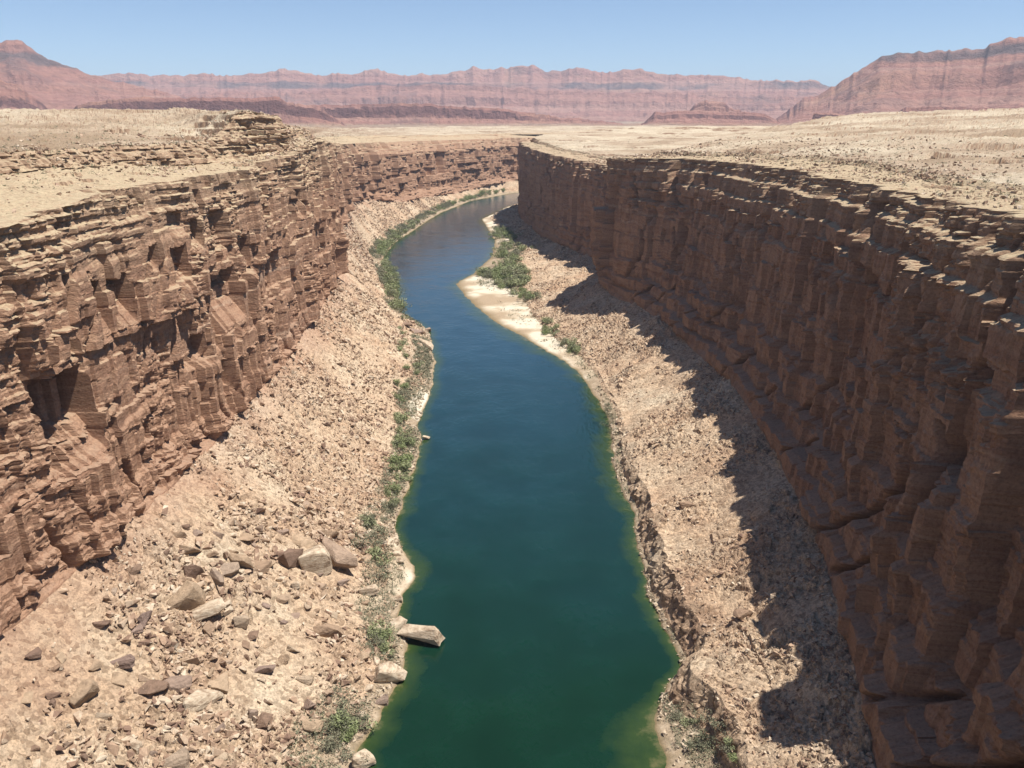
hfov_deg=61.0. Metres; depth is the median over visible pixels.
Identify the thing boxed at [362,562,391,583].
shrub
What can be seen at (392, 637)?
shrub
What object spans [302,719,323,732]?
boulder
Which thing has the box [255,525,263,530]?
boulder
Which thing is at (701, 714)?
shrub
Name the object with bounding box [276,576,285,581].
boulder
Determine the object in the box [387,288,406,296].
shrub
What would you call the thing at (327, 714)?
boulder
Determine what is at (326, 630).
boulder
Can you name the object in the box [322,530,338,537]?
boulder
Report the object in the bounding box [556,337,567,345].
shrub
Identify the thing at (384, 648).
shrub
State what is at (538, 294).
shrub
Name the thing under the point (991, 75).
terrain
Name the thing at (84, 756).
boulder
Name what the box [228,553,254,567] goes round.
boulder
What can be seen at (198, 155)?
rim ledges
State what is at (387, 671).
boulder
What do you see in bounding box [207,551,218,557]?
boulder
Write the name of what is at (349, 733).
shrub
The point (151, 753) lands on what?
boulder
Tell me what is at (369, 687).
boulder
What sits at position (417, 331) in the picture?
boulder
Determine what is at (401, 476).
shrub
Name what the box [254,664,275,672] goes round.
boulder
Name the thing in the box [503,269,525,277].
shrub
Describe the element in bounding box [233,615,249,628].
boulder
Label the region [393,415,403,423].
shrub
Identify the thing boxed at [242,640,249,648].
boulder
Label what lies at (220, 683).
boulder
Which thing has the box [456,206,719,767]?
river bank
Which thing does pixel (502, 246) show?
shrub
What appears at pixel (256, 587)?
boulder
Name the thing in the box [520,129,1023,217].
rim ledges
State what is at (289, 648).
boulder
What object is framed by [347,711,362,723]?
shrub
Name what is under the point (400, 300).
shrub
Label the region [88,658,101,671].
boulder
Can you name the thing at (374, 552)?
shrub
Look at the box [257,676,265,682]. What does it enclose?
boulder
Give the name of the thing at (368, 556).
boulder
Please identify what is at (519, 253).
shrub
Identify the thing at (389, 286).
shrub
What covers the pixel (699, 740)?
shrub
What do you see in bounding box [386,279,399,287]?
shrub
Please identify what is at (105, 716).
boulder
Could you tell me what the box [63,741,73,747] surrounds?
boulder
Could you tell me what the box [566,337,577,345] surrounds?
shrub
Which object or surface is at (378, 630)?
shrub
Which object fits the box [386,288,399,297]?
shrub
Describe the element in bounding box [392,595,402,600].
boulder
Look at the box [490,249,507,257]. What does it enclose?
shrub
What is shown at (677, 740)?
shrub
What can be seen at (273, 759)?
boulder
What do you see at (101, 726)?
boulder
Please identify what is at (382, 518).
shrub
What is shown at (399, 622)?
boulder
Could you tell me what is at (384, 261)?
shrub
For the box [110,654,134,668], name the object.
boulder
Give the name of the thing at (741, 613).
boulder
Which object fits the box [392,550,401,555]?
boulder
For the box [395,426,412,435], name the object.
shrub
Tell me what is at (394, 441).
shrub
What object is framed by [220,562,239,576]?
boulder
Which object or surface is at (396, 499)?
shrub
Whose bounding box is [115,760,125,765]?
boulder
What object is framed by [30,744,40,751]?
boulder
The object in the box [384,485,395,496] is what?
shrub
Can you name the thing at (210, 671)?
boulder
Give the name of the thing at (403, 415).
shrub
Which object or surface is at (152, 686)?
boulder
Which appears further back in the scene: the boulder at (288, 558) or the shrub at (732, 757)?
the boulder at (288, 558)
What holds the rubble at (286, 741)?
on the talus slope at (190, 494)
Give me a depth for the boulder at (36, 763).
163.35 m
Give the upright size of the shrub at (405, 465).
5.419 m
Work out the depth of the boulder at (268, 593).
236.75 m
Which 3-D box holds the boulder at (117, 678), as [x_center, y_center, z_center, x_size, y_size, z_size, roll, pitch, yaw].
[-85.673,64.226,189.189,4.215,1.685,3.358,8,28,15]
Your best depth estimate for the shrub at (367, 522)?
299.80 m
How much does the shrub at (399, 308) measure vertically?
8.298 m
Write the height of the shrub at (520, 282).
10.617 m
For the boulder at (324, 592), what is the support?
on the talus slope at (190, 494)
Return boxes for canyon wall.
[0,138,531,635]
[517,142,1023,767]
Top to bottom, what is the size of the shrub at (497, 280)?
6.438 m
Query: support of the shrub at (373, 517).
on the talus slope at (190, 494)
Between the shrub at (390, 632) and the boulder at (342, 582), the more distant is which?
the boulder at (342, 582)
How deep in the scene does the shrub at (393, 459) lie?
366.61 m
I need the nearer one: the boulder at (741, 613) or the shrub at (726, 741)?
the shrub at (726, 741)
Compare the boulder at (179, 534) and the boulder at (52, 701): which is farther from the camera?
the boulder at (179, 534)
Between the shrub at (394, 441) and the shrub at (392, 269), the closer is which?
the shrub at (394, 441)
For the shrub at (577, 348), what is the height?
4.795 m
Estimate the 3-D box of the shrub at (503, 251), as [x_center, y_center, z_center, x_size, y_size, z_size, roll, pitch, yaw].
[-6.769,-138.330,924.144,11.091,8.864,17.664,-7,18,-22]
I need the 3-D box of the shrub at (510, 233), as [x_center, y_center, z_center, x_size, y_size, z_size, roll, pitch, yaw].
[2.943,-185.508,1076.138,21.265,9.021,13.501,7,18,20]
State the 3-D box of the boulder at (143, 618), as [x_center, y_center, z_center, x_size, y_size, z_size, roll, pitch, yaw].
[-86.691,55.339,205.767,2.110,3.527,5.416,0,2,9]
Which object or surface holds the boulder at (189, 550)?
on the talus slope at (190, 494)
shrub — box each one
[308,728,344,753]
[309,714,339,735]
[312,737,337,752]
[322,710,348,729]
[322,715,349,735]
[328,700,354,725]
[330,696,365,719]
[332,685,348,705]
[339,726,356,741]
[340,744,367,762]
[341,716,377,731]
[347,705,370,729]
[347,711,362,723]
[350,527,372,548]
[356,508,374,523]
[360,514,379,527]
[361,513,374,529]
[362,519,375,528]
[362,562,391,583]
[365,546,393,564]
[365,631,385,650]
[366,531,387,547]
[366,625,381,635]
[366,632,377,648]
[367,618,394,638]
[368,525,392,540]
[369,626,393,639]
[370,511,384,521]
[375,523,389,533]
[377,249,387,255]
[377,544,394,563]
[378,630,393,641]
[378,638,393,655]
[379,504,397,513]
[380,258,390,264]
[381,494,402,509]
[382,452,413,463]
[383,266,398,271]
[383,268,398,276]
[383,283,394,288]
[383,496,394,507]
[384,273,400,280]
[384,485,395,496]
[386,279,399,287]
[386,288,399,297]
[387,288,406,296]
[387,303,411,312]
[387,480,401,494]
[388,301,405,309]
[388,462,401,471]
[388,495,399,504]
[390,297,399,303]
[390,439,397,446]
[391,378,400,385]
[391,391,400,398]
[391,435,413,443]
[391,452,414,461]
[391,471,408,482]
[392,234,402,239]
[392,460,411,474]
[393,339,408,346]
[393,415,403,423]
[394,297,406,303]
[394,411,410,419]
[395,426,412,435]
[396,440,405,449]
[398,382,409,388]
[402,436,414,444]
[404,471,413,480]
[413,361,424,366]
[475,267,487,273]
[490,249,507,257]
[492,258,514,264]
[492,267,508,279]
[492,278,506,283]
[493,244,504,250]
[496,282,506,289]
[497,275,509,279]
[501,250,511,257]
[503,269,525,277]
[505,242,512,249]
[505,256,522,261]
[507,230,522,236]
[507,280,514,287]
[507,287,519,295]
[508,273,531,281]
[512,262,526,270]
[513,248,523,256]
[513,274,528,286]
[516,242,535,250]
[519,267,531,274]
[525,290,541,299]
[541,329,553,334]
[544,316,553,323]
[544,323,560,330]
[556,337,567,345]
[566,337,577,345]
[572,345,581,353]
[667,737,681,748]
[670,701,684,719]
[679,715,699,728]
[686,732,709,760]
[687,704,713,721]
[692,737,710,747]
[697,739,707,750]
[698,728,720,755]
[708,717,729,737]
[718,741,731,752]
[723,735,734,750]
[728,752,736,762]
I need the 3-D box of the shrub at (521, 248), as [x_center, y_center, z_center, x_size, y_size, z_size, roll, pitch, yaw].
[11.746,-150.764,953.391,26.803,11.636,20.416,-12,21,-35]
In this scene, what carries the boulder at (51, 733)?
on the talus slope at (190, 494)
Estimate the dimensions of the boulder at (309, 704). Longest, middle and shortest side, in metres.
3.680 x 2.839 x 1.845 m
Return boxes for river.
[357,193,680,767]
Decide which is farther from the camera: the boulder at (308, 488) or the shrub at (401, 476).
the shrub at (401, 476)
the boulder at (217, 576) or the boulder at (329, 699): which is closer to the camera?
the boulder at (329, 699)
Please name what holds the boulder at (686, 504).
on the talus slope at (690, 631)
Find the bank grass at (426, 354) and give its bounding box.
[280,202,721,767]
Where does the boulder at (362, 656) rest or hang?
on the talus slope at (190, 494)
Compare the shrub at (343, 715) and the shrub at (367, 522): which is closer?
the shrub at (343, 715)
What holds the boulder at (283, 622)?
on the talus slope at (190, 494)
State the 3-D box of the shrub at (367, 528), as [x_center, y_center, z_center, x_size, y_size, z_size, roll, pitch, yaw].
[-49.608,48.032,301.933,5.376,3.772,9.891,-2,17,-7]
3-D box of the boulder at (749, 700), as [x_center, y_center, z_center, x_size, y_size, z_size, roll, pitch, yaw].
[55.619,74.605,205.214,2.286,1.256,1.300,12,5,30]
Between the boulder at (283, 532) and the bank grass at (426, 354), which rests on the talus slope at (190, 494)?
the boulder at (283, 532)
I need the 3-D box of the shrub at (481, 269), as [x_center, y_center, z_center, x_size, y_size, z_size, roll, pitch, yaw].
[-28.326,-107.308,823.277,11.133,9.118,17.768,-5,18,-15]
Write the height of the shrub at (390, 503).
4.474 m
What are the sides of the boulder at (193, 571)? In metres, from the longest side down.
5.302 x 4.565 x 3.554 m
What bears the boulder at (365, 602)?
on the talus slope at (190, 494)
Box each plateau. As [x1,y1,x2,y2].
[0,107,702,151]
[534,108,1023,185]
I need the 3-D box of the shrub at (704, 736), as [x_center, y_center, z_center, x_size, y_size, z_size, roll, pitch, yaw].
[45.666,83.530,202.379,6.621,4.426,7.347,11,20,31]
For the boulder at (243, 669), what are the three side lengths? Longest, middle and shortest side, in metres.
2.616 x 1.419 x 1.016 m
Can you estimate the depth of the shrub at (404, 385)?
460.36 m
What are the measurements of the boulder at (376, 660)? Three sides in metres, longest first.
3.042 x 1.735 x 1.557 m
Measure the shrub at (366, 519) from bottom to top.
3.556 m
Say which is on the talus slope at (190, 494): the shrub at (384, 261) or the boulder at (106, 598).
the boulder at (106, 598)
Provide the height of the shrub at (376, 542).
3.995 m
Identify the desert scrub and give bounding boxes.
[0,109,1021,203]
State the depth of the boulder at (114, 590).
207.75 m
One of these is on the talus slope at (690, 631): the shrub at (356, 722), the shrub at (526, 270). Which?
the shrub at (526, 270)
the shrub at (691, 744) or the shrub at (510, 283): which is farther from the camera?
the shrub at (510, 283)
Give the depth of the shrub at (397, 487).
340.17 m
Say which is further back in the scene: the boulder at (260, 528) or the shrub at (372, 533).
the shrub at (372, 533)
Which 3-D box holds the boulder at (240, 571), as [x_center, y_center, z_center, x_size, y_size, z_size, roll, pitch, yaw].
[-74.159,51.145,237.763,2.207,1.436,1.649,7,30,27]
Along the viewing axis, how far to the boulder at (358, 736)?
208.25 m
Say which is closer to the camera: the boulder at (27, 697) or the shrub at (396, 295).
the boulder at (27, 697)
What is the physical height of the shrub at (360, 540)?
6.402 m
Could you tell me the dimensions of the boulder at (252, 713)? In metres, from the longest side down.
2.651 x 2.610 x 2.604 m
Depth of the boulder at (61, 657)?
184.46 m
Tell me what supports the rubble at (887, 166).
on the plateau at (39, 122)
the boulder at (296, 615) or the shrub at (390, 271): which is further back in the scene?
the shrub at (390, 271)
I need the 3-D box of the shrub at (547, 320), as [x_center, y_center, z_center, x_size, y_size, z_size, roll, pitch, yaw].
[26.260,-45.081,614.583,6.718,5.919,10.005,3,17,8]
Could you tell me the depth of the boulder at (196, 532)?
242.13 m
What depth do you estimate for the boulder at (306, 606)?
241.67 m
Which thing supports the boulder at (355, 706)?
on the river bank at (409, 569)
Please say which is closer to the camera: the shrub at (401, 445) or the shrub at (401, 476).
the shrub at (401, 476)
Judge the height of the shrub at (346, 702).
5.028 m
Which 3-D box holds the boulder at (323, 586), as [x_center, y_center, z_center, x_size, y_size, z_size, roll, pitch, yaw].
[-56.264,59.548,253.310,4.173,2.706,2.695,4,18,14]
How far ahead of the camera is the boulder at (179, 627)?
208.92 m
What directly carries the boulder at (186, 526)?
on the talus slope at (190, 494)
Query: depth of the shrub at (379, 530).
301.76 m
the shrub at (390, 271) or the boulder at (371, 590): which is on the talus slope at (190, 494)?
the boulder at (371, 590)
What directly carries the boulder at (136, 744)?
on the talus slope at (190, 494)
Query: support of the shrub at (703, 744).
on the river bank at (483, 299)
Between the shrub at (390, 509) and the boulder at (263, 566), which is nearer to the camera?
the boulder at (263, 566)
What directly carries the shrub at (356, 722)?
on the river bank at (409, 569)
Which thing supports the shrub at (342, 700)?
on the talus slope at (190, 494)
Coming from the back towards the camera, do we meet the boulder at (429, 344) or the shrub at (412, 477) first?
the boulder at (429, 344)
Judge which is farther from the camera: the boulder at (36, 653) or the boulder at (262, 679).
the boulder at (262, 679)
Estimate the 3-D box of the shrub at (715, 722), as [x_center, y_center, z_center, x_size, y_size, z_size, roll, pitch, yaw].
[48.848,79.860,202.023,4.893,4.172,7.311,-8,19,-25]
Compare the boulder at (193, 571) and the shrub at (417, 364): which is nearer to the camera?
the boulder at (193, 571)
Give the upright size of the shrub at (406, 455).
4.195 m
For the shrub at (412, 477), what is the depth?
357.45 m
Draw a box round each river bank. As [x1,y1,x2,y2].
[320,191,518,767]
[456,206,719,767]
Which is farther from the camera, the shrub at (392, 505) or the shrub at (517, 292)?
the shrub at (517, 292)
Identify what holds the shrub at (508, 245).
on the river bank at (483, 299)
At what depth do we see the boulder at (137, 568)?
216.61 m
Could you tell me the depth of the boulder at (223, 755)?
185.56 m
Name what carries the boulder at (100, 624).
on the talus slope at (190, 494)
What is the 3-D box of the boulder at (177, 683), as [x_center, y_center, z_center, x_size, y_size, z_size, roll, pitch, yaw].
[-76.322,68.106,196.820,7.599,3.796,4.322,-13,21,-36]
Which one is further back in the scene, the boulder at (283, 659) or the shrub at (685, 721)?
the boulder at (283, 659)
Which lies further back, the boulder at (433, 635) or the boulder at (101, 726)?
the boulder at (433, 635)
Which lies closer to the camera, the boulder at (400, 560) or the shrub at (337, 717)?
the shrub at (337, 717)
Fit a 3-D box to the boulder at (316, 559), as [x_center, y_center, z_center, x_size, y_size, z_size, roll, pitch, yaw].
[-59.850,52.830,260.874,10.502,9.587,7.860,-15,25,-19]
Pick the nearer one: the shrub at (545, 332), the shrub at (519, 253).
the shrub at (545, 332)
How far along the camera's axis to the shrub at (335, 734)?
203.21 m
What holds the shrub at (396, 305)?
on the talus slope at (190, 494)
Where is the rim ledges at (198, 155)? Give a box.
[0,111,555,227]
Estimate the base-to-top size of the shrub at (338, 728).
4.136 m
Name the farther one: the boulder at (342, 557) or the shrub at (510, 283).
the shrub at (510, 283)
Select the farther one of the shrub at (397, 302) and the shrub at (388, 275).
the shrub at (388, 275)
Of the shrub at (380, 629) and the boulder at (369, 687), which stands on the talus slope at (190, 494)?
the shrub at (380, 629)
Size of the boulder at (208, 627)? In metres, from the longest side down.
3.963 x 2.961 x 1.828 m
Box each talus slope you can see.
[0,180,518,767]
[490,204,875,767]
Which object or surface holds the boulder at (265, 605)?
on the talus slope at (190, 494)
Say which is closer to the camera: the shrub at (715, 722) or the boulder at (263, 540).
the shrub at (715, 722)
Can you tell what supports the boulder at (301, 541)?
on the talus slope at (190, 494)
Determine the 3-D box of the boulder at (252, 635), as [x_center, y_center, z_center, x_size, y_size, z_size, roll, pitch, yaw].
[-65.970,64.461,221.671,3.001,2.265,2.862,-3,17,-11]
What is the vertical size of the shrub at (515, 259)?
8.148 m
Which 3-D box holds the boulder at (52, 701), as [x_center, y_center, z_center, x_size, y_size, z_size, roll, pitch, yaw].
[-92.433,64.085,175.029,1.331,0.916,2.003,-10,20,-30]
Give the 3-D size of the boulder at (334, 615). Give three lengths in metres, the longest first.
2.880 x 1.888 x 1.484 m
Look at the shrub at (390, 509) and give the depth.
323.44 m
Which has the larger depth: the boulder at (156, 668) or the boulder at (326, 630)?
the boulder at (326, 630)
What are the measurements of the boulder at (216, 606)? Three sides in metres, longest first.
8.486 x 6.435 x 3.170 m
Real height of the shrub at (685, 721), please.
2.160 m
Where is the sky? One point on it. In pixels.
(826, 42)
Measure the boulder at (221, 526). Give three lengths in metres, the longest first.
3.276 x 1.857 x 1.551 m
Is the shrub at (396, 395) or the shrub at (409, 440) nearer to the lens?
the shrub at (409, 440)
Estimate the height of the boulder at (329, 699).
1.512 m
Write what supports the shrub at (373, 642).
on the talus slope at (190, 494)
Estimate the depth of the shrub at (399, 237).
1066.80 m
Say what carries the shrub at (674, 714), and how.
on the river bank at (483, 299)
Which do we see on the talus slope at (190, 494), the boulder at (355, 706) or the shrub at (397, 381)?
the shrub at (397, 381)
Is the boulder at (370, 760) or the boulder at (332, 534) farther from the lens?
the boulder at (332, 534)
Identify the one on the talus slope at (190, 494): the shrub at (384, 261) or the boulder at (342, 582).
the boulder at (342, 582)
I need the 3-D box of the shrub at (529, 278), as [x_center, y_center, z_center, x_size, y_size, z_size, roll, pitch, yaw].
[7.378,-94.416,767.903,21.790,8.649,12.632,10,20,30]
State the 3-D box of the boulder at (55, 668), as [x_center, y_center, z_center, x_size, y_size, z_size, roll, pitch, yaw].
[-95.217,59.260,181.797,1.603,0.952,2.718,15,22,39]
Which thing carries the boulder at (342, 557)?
on the talus slope at (190, 494)
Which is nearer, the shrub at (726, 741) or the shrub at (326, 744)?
the shrub at (726, 741)
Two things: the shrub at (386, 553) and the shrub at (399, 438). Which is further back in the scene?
the shrub at (399, 438)
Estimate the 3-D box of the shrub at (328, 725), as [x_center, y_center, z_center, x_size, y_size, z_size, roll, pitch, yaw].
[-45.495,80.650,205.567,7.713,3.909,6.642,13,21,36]
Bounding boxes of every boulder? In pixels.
[21,691,33,703]
[25,647,41,659]
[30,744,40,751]
[33,758,40,767]
[47,729,54,736]
[49,698,55,706]
[50,664,60,672]
[55,651,66,663]
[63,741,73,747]
[69,679,99,708]
[79,753,88,760]
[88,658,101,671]
[92,620,110,628]
[95,712,112,719]
[96,754,106,762]
[98,724,106,729]
[103,595,111,602]
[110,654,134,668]
[111,588,117,594]
[111,672,125,685]
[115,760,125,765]
[121,736,142,753]
[130,564,141,574]
[131,623,143,633]
[137,610,152,626]
[138,679,169,694]
[149,751,157,755]
[151,663,159,671]
[159,746,189,767]
[163,675,191,693]
[167,580,205,610]
[173,531,186,537]
[175,625,182,630]
[179,545,201,553]
[182,524,190,529]
[182,689,223,711]
[184,564,204,578]
[191,597,226,621]
[192,529,202,535]
[202,621,214,635]
[206,671,228,693]
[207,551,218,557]
[208,667,214,676]
[209,568,223,585]
[213,531,223,538]
[214,722,225,732]
[214,752,226,759]
[217,522,224,529]
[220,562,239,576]
[220,760,227,767]
[227,517,236,525]
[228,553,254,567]
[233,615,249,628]
[238,569,244,574]
[239,666,246,671]
[240,533,254,540]
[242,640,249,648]
[247,630,258,640]
[248,709,258,719]
[251,560,271,573]
[251,585,260,589]
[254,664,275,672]
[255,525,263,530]
[256,712,272,727]
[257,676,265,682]
[258,538,269,542]
[261,602,270,608]
[262,589,270,598]
[270,755,277,761]
[275,548,302,567]
[276,529,289,535]
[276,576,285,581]
[276,594,289,603]
[278,654,289,664]
[280,620,288,624]
[286,645,299,651]
[289,731,295,738]
[291,581,299,588]
[291,612,299,618]
[292,534,317,547]
[296,675,313,685]
[297,543,331,575]
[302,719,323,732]
[304,485,311,491]
[304,602,311,608]
[304,699,315,710]
[313,582,326,589]
[313,623,344,637]
[321,589,328,600]
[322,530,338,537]
[322,536,357,568]
[325,711,334,717]
[326,696,331,704]
[331,612,337,618]
[337,578,349,585]
[351,699,365,707]
[352,748,375,767]
[354,733,363,740]
[357,652,369,660]
[358,584,377,595]
[361,600,369,605]
[362,554,371,561]
[365,684,373,692]
[373,656,379,665]
[374,661,406,682]
[375,694,388,705]
[386,642,395,648]
[390,616,407,628]
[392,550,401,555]
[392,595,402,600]
[396,557,405,563]
[396,624,444,645]
[409,328,423,333]
[418,338,433,349]
[678,501,693,508]
[732,621,737,628]
[733,608,752,619]
[743,697,752,703]
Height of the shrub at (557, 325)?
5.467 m
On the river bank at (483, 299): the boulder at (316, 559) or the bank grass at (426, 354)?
the bank grass at (426, 354)
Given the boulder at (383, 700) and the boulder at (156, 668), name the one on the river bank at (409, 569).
the boulder at (383, 700)
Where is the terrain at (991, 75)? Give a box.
[0,37,1023,127]
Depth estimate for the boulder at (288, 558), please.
253.67 m
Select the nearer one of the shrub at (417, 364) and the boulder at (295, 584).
the boulder at (295, 584)
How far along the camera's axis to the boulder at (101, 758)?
171.50 m
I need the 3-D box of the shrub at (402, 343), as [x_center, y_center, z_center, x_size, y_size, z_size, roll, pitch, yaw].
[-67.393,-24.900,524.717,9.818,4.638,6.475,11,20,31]
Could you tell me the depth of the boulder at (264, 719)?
198.75 m
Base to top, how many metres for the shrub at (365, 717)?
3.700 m
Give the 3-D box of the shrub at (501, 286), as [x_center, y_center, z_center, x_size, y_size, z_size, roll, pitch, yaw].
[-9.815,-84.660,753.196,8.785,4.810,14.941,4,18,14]
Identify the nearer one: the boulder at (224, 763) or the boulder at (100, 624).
the boulder at (224, 763)
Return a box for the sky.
[0,0,1023,86]
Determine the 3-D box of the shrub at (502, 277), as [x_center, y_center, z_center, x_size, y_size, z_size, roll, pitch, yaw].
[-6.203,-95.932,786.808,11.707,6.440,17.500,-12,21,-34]
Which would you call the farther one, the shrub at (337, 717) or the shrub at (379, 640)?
the shrub at (379, 640)
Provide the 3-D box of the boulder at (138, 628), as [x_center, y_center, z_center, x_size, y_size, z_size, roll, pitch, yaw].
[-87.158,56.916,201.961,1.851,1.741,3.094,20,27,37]
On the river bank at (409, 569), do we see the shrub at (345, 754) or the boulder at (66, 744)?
the shrub at (345, 754)
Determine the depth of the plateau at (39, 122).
443.41 m
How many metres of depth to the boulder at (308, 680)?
215.71 m
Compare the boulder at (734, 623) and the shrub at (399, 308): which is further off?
the shrub at (399, 308)
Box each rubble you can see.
[0,109,1023,217]
[0,195,445,767]
[320,220,717,767]
[491,204,874,767]
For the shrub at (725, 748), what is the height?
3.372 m
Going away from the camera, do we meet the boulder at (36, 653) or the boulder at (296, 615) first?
the boulder at (36, 653)
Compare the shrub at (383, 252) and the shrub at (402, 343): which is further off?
the shrub at (383, 252)
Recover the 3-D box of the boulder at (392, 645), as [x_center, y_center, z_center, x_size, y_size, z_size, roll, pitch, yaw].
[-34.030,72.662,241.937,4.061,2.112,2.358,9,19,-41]
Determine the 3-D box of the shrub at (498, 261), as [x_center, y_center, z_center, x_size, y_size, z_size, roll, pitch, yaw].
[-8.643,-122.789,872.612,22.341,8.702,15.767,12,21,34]
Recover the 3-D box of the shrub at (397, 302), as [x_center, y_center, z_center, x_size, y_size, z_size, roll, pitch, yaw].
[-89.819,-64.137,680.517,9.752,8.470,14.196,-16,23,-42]
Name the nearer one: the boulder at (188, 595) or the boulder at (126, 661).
the boulder at (126, 661)
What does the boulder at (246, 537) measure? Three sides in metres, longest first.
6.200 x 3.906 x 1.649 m
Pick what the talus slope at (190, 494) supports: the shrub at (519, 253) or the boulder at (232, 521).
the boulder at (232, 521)
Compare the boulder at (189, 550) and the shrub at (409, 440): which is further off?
the shrub at (409, 440)
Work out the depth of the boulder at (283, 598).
238.71 m
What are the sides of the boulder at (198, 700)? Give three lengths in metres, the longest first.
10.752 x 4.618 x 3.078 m
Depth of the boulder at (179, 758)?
179.19 m
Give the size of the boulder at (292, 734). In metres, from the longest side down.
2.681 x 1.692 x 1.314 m
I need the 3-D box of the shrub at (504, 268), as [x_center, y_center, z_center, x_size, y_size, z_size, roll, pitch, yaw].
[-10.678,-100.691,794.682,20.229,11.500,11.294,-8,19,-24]
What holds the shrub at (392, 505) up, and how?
on the river bank at (409, 569)
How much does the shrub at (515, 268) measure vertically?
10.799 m
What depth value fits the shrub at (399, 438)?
385.02 m
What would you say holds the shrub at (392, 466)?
on the talus slope at (190, 494)
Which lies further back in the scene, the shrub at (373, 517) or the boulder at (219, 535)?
the shrub at (373, 517)
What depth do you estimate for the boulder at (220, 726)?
191.95 m
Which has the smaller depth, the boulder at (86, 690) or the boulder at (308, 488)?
the boulder at (86, 690)
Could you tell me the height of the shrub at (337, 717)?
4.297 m

